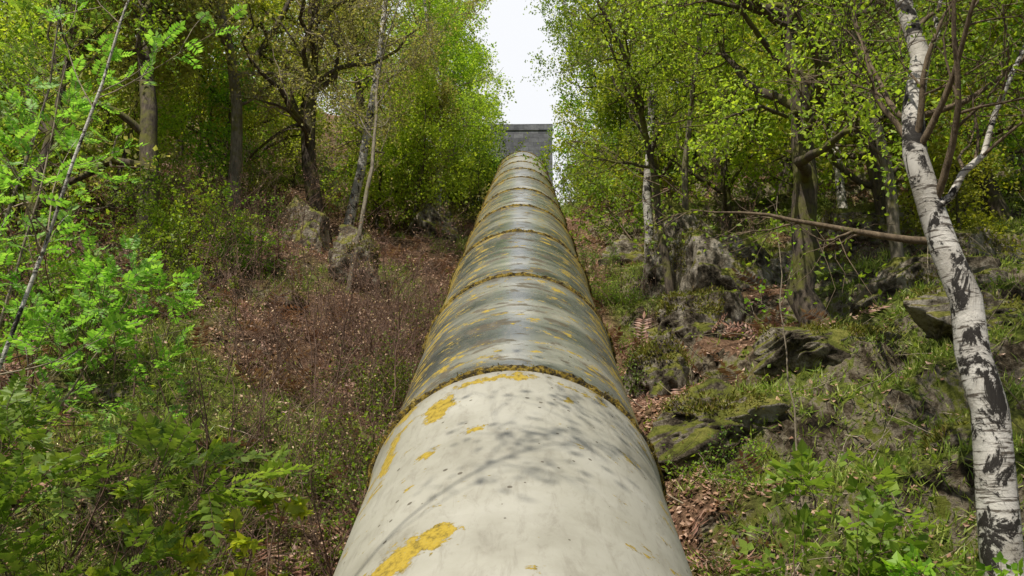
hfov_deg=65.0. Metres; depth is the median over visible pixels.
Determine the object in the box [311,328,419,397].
bramble bush
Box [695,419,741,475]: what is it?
bramble bush
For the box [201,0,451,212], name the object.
oak tree
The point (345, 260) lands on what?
mossy rock
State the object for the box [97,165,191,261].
hazel shrub
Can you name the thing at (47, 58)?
hazel tree
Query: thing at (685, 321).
mossy rock
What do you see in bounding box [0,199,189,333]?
hazel shrub
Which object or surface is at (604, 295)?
bramble bush
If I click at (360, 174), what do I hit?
birch tree
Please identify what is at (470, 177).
hazel shrub
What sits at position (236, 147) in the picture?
ash tree
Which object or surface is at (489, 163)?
hazel tree
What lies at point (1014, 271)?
bare shrub
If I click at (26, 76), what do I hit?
hazel tree
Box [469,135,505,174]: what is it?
hazel tree
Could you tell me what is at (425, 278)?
bare shrub
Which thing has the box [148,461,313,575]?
sycamore sapling
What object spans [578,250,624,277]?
bramble bush
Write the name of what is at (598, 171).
hazel shrub
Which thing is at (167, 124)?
hazel tree
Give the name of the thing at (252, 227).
mossy rock
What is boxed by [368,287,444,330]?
bramble bush
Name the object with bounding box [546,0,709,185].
oak tree
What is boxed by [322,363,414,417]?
bramble bush
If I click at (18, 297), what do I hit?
hazel shrub
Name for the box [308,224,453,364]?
bare shrub
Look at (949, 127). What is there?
hazel shrub
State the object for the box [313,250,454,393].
bare shrub
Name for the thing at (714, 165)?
bare shrub
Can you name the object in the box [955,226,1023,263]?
mossy rock
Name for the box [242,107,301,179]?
hazel shrub
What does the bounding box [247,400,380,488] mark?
bramble bush
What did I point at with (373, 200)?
hazel shrub
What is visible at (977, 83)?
birch tree
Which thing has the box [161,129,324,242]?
bare shrub
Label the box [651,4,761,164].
oak tree
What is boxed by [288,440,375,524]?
bramble bush
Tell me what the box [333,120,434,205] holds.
hazel shrub
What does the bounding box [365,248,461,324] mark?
bare shrub
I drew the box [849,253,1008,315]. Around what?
mossy rock
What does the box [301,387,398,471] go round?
bramble bush
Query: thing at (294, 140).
hazel tree
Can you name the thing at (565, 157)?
hazel tree
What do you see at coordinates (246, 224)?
bare shrub
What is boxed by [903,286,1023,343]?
mossy rock
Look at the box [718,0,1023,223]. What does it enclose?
oak tree
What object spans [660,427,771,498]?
bramble bush
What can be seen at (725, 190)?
oak tree
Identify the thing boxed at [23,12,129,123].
oak tree
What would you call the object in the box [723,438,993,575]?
elder sapling
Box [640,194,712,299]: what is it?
mossy rock
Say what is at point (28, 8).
rowan tree
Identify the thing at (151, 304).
bare shrub
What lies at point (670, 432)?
mossy rock
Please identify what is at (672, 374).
mossy rock
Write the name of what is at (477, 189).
hazel shrub
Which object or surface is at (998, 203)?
oak tree
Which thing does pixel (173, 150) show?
oak tree
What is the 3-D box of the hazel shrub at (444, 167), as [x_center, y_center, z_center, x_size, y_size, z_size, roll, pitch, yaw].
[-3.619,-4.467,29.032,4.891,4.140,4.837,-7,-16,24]
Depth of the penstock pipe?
4.15 m
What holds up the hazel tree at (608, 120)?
on the hillside ground at (956, 401)
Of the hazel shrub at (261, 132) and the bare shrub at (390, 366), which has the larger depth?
the hazel shrub at (261, 132)
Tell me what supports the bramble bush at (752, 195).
on the hillside ground at (956, 401)
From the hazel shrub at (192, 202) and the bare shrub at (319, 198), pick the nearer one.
the hazel shrub at (192, 202)
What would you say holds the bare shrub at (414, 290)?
on the hillside ground at (956, 401)
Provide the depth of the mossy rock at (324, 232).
16.98 m
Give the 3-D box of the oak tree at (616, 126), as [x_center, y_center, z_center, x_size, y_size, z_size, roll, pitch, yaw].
[5.869,-9.608,28.606,5.805,13.194,5.770,9,-17,-31]
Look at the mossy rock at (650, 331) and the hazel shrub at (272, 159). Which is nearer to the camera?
the mossy rock at (650, 331)
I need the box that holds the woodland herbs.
[0,185,1023,571]
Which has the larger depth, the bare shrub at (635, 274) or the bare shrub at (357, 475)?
the bare shrub at (635, 274)
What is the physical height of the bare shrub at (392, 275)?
2.165 m
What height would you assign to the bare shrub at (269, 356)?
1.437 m
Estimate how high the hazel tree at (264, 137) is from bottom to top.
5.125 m
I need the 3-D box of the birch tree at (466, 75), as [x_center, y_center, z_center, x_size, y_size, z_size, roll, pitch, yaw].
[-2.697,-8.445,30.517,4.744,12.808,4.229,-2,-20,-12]
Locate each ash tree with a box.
[0,1,37,70]
[131,0,329,211]
[253,2,342,138]
[262,0,465,292]
[325,2,454,170]
[699,0,972,259]
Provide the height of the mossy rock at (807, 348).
0.764 m
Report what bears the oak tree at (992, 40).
on the hillside ground at (956, 401)
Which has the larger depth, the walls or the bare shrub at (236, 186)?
the walls
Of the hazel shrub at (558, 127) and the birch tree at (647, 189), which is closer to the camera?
the birch tree at (647, 189)
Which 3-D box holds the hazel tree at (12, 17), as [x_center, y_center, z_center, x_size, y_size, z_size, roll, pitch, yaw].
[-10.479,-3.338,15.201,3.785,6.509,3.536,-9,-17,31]
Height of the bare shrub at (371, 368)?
1.970 m
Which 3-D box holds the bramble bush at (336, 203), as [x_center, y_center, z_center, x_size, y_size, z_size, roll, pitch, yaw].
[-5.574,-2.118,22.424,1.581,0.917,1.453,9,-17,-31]
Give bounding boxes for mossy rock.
[202,211,264,242]
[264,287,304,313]
[276,194,332,252]
[328,224,379,291]
[409,203,458,243]
[598,234,643,267]
[623,330,689,399]
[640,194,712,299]
[646,327,751,340]
[647,378,790,475]
[657,290,746,348]
[672,231,786,294]
[752,326,902,378]
[764,246,849,286]
[818,202,921,254]
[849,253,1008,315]
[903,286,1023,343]
[922,408,1023,460]
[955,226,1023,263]
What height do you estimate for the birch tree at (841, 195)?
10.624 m
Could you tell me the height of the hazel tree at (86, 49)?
6.650 m
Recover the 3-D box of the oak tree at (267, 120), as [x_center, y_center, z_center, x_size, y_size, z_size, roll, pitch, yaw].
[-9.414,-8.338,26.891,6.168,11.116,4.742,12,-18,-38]
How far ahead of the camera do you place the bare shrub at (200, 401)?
7.37 m
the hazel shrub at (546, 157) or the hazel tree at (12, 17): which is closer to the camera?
the hazel tree at (12, 17)
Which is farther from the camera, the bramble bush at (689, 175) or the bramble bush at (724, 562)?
the bramble bush at (689, 175)
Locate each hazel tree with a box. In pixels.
[0,0,80,218]
[0,0,238,306]
[0,16,92,216]
[0,38,133,230]
[2,7,182,166]
[3,0,105,161]
[4,0,239,224]
[85,54,204,206]
[158,8,267,179]
[161,27,281,200]
[206,79,299,195]
[244,68,281,145]
[258,51,333,149]
[262,84,330,187]
[323,56,437,228]
[362,58,486,234]
[375,54,489,229]
[376,57,453,197]
[430,99,491,202]
[461,136,500,205]
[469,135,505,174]
[552,125,595,204]
[559,63,680,203]
[672,64,721,165]
[702,24,864,204]
[877,66,1023,253]
[947,33,1021,156]
[959,11,1023,195]
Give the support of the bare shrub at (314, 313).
on the hillside ground at (956, 401)
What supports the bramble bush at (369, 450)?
on the hillside ground at (956, 401)
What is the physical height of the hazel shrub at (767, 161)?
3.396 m
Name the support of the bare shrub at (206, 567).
on the hillside ground at (956, 401)
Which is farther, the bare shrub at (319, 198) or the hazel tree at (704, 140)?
the hazel tree at (704, 140)
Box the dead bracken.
[0,134,1023,575]
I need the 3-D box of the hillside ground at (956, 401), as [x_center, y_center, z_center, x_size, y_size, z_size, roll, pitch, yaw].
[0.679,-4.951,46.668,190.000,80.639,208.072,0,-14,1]
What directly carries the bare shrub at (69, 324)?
on the hillside ground at (956, 401)
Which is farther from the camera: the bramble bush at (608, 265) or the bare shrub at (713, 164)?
the bare shrub at (713, 164)
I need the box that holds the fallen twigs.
[1,162,1023,575]
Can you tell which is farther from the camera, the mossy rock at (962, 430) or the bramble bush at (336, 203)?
the bramble bush at (336, 203)
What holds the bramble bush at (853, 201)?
on the hillside ground at (956, 401)
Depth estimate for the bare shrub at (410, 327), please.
11.25 m
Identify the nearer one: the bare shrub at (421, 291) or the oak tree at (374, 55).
the bare shrub at (421, 291)
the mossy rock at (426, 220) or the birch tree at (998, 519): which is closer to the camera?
the birch tree at (998, 519)
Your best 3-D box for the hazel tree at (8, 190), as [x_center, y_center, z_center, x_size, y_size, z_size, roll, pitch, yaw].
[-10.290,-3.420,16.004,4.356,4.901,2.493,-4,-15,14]
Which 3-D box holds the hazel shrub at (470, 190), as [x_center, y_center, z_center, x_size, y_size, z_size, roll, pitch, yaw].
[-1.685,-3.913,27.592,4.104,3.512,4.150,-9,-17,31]
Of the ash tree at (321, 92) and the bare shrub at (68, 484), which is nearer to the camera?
the bare shrub at (68, 484)
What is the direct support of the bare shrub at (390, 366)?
on the hillside ground at (956, 401)
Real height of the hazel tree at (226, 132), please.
5.227 m
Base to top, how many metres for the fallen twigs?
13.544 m
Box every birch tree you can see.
[282,0,490,226]
[385,0,512,208]
[386,0,514,204]
[436,0,505,203]
[442,2,516,163]
[449,49,497,146]
[521,0,630,166]
[574,0,716,267]
[593,0,1023,575]
[608,0,779,209]
[693,1,858,207]
[810,0,1023,179]
[968,0,1023,166]
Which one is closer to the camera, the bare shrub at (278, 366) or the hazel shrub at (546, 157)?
the bare shrub at (278, 366)
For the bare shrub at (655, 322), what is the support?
on the hillside ground at (956, 401)
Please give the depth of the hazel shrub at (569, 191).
34.06 m
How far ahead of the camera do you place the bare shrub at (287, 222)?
15.34 m
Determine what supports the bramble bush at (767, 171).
on the hillside ground at (956, 401)
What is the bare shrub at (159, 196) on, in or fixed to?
on the hillside ground at (956, 401)
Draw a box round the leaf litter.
[1,144,1023,575]
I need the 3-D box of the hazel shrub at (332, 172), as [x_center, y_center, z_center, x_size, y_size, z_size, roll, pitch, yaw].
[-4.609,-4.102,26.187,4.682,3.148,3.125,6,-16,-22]
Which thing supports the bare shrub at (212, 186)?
on the hillside ground at (956, 401)
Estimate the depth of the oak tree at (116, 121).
21.40 m
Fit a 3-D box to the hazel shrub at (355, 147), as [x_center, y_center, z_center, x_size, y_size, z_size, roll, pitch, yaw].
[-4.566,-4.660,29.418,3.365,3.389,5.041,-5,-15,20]
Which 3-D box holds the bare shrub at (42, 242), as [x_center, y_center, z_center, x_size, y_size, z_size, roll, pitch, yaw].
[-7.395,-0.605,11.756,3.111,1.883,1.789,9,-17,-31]
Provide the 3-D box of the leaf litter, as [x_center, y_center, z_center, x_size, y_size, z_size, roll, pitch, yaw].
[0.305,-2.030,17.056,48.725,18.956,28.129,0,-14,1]
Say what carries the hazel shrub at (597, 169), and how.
on the hillside ground at (956, 401)
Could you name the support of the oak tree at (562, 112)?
on the hillside ground at (956, 401)
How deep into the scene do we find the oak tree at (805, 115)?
10.80 m
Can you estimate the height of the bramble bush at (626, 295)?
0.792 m
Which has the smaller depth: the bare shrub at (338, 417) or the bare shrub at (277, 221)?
the bare shrub at (338, 417)
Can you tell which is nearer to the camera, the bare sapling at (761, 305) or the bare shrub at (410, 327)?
the bare sapling at (761, 305)
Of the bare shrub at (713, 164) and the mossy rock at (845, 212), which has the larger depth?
the bare shrub at (713, 164)
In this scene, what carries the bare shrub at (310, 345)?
on the hillside ground at (956, 401)
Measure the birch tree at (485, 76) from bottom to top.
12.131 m
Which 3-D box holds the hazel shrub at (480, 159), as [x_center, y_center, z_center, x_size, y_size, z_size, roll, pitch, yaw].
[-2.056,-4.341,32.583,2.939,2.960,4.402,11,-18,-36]
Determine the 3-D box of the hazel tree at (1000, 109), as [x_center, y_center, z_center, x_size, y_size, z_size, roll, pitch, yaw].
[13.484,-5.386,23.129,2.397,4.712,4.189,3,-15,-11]
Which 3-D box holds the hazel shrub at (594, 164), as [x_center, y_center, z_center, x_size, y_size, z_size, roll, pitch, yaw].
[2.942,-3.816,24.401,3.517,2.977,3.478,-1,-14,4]
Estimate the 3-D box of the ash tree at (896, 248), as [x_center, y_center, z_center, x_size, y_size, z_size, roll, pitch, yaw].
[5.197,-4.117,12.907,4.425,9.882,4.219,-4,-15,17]
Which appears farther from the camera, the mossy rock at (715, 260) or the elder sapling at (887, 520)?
the mossy rock at (715, 260)
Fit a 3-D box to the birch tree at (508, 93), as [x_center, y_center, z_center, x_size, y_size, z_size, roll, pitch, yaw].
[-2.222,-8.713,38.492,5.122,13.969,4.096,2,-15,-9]
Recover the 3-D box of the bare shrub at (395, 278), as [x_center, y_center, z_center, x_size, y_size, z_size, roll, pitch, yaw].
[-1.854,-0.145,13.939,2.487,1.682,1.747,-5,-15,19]
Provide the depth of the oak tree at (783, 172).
23.62 m
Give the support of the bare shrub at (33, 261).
on the hillside ground at (956, 401)
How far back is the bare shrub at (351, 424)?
7.65 m
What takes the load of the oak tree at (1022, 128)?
on the hillside ground at (956, 401)
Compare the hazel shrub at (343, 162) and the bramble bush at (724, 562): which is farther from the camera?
the hazel shrub at (343, 162)
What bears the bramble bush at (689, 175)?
on the hillside ground at (956, 401)
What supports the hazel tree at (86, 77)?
on the hillside ground at (956, 401)
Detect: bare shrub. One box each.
[0,178,98,337]
[0,190,118,292]
[0,208,178,397]
[1,336,332,575]
[2,440,333,575]
[26,211,215,359]
[35,425,253,574]
[41,352,200,561]
[65,258,373,510]
[103,192,199,261]
[104,285,296,502]
[107,194,349,386]
[108,178,207,213]
[115,128,301,247]
[123,421,362,575]
[158,139,280,233]
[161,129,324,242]
[164,202,336,320]
[166,262,348,411]
[175,322,424,481]
[176,154,342,289]
[177,154,313,264]
[182,262,338,392]
[188,407,401,575]
[195,193,425,412]
[213,179,407,333]
[215,154,293,210]
[223,372,400,504]
[225,239,446,381]
[226,135,393,263]
[229,300,438,465]
[241,164,304,212]
[255,150,374,224]
[256,379,408,573]
[261,159,363,235]
[281,265,385,339]
[282,217,418,338]
[298,222,437,398]
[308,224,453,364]
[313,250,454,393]
[314,259,432,376]
[322,208,459,365]
[325,283,440,408]
[327,198,468,316]
[339,219,467,358]
[344,230,449,320]
[353,224,452,317]
[358,246,447,355]
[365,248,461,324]
[604,220,674,304]
[606,277,704,347]
[688,132,746,176]
[691,142,735,179]
[702,161,787,236]
[827,198,920,258]
[997,249,1023,290]
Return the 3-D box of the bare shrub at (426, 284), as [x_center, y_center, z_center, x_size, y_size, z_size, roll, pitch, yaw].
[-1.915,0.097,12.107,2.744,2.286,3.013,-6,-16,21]
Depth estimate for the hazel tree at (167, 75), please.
17.21 m
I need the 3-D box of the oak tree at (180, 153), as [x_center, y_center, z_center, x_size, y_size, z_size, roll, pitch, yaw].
[-13.144,-10.895,32.203,7.397,12.417,5.866,-12,-19,40]
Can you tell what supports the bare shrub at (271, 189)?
on the hillside ground at (956, 401)
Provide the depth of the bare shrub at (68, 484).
6.50 m
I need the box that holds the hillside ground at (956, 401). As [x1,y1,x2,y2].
[0,73,1023,575]
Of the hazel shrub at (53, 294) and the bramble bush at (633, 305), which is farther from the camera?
the bramble bush at (633, 305)
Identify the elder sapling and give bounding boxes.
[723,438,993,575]
[881,543,1023,575]
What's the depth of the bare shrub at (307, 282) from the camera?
12.12 m
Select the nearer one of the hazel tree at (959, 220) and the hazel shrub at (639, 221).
the hazel tree at (959, 220)
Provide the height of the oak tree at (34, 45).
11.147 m
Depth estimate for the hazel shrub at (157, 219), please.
13.61 m
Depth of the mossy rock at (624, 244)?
17.89 m
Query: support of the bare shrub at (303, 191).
on the hillside ground at (956, 401)
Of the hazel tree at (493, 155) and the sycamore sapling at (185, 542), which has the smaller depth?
the sycamore sapling at (185, 542)
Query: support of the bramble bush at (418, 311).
on the hillside ground at (956, 401)
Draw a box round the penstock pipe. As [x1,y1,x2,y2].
[333,151,692,575]
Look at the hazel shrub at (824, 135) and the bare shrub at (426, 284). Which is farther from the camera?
the hazel shrub at (824, 135)
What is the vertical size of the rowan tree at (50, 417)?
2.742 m
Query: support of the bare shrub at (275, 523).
on the hillside ground at (956, 401)
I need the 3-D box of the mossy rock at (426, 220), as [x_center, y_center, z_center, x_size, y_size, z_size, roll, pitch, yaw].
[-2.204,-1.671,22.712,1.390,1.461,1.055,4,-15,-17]
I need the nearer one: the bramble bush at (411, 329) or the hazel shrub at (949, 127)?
the bramble bush at (411, 329)
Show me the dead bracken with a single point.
(756, 328)
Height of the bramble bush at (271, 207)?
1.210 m
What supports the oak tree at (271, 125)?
on the hillside ground at (956, 401)
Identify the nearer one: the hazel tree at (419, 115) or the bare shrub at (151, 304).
the bare shrub at (151, 304)
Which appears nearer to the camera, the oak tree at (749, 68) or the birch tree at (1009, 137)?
the birch tree at (1009, 137)
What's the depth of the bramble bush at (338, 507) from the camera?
7.33 m
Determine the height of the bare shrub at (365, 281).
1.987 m
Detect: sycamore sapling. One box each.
[85,435,241,575]
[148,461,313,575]
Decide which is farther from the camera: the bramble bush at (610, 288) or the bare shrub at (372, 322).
the bramble bush at (610, 288)
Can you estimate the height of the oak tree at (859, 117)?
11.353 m
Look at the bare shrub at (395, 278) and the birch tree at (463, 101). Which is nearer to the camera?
the bare shrub at (395, 278)
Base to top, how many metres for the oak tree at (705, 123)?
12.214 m
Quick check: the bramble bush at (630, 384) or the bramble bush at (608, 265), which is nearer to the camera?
the bramble bush at (630, 384)
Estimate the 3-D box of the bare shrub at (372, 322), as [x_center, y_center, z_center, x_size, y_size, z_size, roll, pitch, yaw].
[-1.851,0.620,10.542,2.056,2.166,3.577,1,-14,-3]
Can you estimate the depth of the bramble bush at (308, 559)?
6.25 m
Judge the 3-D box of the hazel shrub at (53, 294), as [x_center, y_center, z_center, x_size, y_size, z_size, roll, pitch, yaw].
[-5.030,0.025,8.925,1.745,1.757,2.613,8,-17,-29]
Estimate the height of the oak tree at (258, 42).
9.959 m
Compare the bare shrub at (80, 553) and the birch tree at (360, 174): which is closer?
the bare shrub at (80, 553)
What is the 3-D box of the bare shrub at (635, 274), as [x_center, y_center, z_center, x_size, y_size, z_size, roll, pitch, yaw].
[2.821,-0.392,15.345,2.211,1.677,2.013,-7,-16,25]
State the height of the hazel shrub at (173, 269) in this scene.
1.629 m
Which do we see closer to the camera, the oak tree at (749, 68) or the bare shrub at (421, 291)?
the bare shrub at (421, 291)
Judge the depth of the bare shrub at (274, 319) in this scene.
9.66 m
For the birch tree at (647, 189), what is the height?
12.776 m
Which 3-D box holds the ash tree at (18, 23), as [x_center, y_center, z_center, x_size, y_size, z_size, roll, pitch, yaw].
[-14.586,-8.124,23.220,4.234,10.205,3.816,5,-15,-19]
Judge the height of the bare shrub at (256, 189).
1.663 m
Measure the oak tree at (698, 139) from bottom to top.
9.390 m
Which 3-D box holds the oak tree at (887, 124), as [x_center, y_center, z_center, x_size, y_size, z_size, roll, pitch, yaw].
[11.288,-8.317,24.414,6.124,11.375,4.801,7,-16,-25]
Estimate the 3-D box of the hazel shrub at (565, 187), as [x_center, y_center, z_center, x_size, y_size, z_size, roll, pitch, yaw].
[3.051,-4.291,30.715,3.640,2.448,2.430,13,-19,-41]
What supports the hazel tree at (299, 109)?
on the hillside ground at (956, 401)
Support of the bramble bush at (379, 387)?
on the hillside ground at (956, 401)
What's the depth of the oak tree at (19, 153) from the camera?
16.13 m
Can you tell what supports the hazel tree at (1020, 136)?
on the hillside ground at (956, 401)
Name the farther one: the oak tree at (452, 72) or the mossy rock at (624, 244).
the oak tree at (452, 72)
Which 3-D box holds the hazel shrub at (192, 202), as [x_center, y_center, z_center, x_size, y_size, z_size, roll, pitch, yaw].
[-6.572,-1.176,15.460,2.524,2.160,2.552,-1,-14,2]
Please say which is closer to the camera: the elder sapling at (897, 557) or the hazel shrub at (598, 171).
the elder sapling at (897, 557)
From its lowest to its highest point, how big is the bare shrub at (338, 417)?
1.610 m
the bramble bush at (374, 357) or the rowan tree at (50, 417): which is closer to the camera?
the rowan tree at (50, 417)
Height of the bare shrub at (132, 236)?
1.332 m
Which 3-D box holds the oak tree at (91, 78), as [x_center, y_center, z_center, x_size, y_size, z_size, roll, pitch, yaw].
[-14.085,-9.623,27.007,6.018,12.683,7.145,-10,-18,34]
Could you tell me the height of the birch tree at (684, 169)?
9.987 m
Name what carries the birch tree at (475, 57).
on the hillside ground at (956, 401)
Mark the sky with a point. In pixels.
(515, 34)
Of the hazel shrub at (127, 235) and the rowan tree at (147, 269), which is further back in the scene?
the hazel shrub at (127, 235)
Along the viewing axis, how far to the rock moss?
10.24 m
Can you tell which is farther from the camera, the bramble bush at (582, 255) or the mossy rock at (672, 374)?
the bramble bush at (582, 255)
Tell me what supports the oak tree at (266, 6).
on the hillside ground at (956, 401)
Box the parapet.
[488,124,552,131]
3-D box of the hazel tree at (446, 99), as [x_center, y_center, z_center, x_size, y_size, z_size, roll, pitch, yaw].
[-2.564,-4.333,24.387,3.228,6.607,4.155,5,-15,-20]
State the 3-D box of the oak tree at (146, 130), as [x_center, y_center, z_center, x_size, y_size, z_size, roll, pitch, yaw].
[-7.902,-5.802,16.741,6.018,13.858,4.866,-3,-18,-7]
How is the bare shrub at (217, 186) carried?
on the hillside ground at (956, 401)
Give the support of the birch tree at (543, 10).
on the hillside ground at (956, 401)
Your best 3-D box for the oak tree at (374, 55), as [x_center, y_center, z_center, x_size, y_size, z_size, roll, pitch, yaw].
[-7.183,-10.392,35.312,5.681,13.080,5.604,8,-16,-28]
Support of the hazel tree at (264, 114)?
on the hillside ground at (956, 401)
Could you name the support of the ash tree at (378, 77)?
on the hillside ground at (956, 401)
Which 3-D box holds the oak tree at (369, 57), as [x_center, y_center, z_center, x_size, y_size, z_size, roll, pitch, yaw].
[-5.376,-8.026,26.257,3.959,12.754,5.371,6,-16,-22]
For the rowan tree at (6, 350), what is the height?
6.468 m
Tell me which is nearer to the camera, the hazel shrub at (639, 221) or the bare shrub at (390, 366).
the bare shrub at (390, 366)
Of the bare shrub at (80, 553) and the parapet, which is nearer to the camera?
the bare shrub at (80, 553)
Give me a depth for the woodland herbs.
7.99 m
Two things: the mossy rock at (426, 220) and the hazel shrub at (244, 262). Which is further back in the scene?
the mossy rock at (426, 220)
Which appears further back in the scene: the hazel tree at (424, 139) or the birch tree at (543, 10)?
the birch tree at (543, 10)
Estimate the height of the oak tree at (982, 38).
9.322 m
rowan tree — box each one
[0,0,151,293]
[0,0,247,419]
[0,33,206,490]
[0,333,128,575]
[0,368,312,575]
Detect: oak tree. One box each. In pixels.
[0,0,124,166]
[0,0,281,259]
[1,0,161,227]
[1,0,203,162]
[16,1,221,171]
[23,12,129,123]
[77,0,208,189]
[108,6,266,156]
[157,0,324,181]
[158,0,358,190]
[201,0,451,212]
[212,1,292,133]
[235,0,349,163]
[287,0,400,165]
[300,0,405,218]
[320,1,403,171]
[323,2,395,148]
[384,0,498,199]
[388,0,493,180]
[543,0,762,210]
[544,0,773,294]
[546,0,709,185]
[548,7,632,186]
[579,5,715,184]
[601,0,989,326]
[628,99,717,163]
[634,1,790,233]
[634,56,747,160]
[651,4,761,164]
[657,0,885,194]
[695,17,814,148]
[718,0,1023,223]
[737,0,1023,223]
[742,0,1023,220]
[813,6,903,152]
[837,0,967,166]
[942,1,1023,173]
[948,13,1021,63]
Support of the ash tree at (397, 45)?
on the hillside ground at (956, 401)
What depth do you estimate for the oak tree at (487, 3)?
38.67 m
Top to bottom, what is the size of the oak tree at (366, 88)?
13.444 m
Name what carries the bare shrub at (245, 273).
on the hillside ground at (956, 401)
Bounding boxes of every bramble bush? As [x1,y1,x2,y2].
[133,549,271,575]
[177,496,341,575]
[216,188,287,228]
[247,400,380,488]
[284,194,344,217]
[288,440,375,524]
[300,451,370,556]
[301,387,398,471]
[306,346,415,409]
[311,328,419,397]
[312,421,385,479]
[322,196,359,214]
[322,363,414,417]
[346,355,408,409]
[355,300,435,352]
[356,340,420,386]
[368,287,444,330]
[394,294,446,328]
[428,232,465,259]
[576,236,625,267]
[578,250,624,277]
[587,272,634,307]
[588,267,630,288]
[589,277,625,305]
[593,282,621,307]
[596,290,643,322]
[600,272,647,304]
[615,325,643,346]
[615,346,660,398]
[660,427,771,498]
[668,159,715,188]
[694,533,786,575]
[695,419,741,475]
[720,178,771,205]
[747,159,778,178]
[846,193,904,207]
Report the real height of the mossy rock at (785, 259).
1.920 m
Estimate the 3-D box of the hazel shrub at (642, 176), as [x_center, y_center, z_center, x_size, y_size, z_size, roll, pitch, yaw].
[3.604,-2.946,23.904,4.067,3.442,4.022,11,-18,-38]
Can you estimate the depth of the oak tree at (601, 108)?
24.32 m
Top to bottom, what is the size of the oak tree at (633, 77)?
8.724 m
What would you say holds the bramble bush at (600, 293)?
on the hillside ground at (956, 401)
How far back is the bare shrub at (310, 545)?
6.25 m
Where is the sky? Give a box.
[1,0,777,204]
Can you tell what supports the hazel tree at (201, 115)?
on the hillside ground at (956, 401)
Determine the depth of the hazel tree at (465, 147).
31.06 m
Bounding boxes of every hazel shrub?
[0,198,144,366]
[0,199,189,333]
[0,213,22,303]
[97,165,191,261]
[106,175,235,255]
[121,161,282,274]
[135,206,238,319]
[209,180,300,280]
[211,100,291,152]
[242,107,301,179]
[299,119,435,203]
[320,110,419,230]
[327,136,354,173]
[329,102,488,205]
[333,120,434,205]
[339,100,430,197]
[410,99,515,219]
[419,119,505,206]
[431,153,490,200]
[449,124,561,206]
[453,137,493,207]
[523,129,712,244]
[545,142,615,204]
[547,94,628,185]
[551,100,663,203]
[558,163,583,206]
[568,128,663,200]
[574,130,625,207]
[580,125,709,218]
[704,69,817,176]
[815,124,856,148]
[884,60,1021,148]
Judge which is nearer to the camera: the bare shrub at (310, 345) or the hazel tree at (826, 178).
the bare shrub at (310, 345)
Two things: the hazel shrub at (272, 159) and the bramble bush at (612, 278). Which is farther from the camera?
the hazel shrub at (272, 159)
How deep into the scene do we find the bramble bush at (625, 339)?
12.78 m
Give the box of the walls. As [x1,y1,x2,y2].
[484,130,552,181]
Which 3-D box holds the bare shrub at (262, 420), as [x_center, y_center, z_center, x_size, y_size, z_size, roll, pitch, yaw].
[-2.671,0.978,7.417,2.751,2.088,2.506,0,-14,-2]
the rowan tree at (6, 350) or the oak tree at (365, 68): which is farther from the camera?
the oak tree at (365, 68)
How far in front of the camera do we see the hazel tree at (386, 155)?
23.09 m
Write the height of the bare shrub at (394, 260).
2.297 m
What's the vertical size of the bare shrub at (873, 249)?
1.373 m
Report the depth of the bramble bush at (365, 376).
9.75 m
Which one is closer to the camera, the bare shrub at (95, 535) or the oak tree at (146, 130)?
the bare shrub at (95, 535)
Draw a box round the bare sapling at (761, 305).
[742,196,803,556]
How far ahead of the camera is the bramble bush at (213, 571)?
5.94 m
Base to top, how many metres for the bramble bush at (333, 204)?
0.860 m
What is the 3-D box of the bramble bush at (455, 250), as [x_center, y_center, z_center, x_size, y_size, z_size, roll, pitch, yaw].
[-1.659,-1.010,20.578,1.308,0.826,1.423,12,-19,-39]
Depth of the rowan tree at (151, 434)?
4.07 m

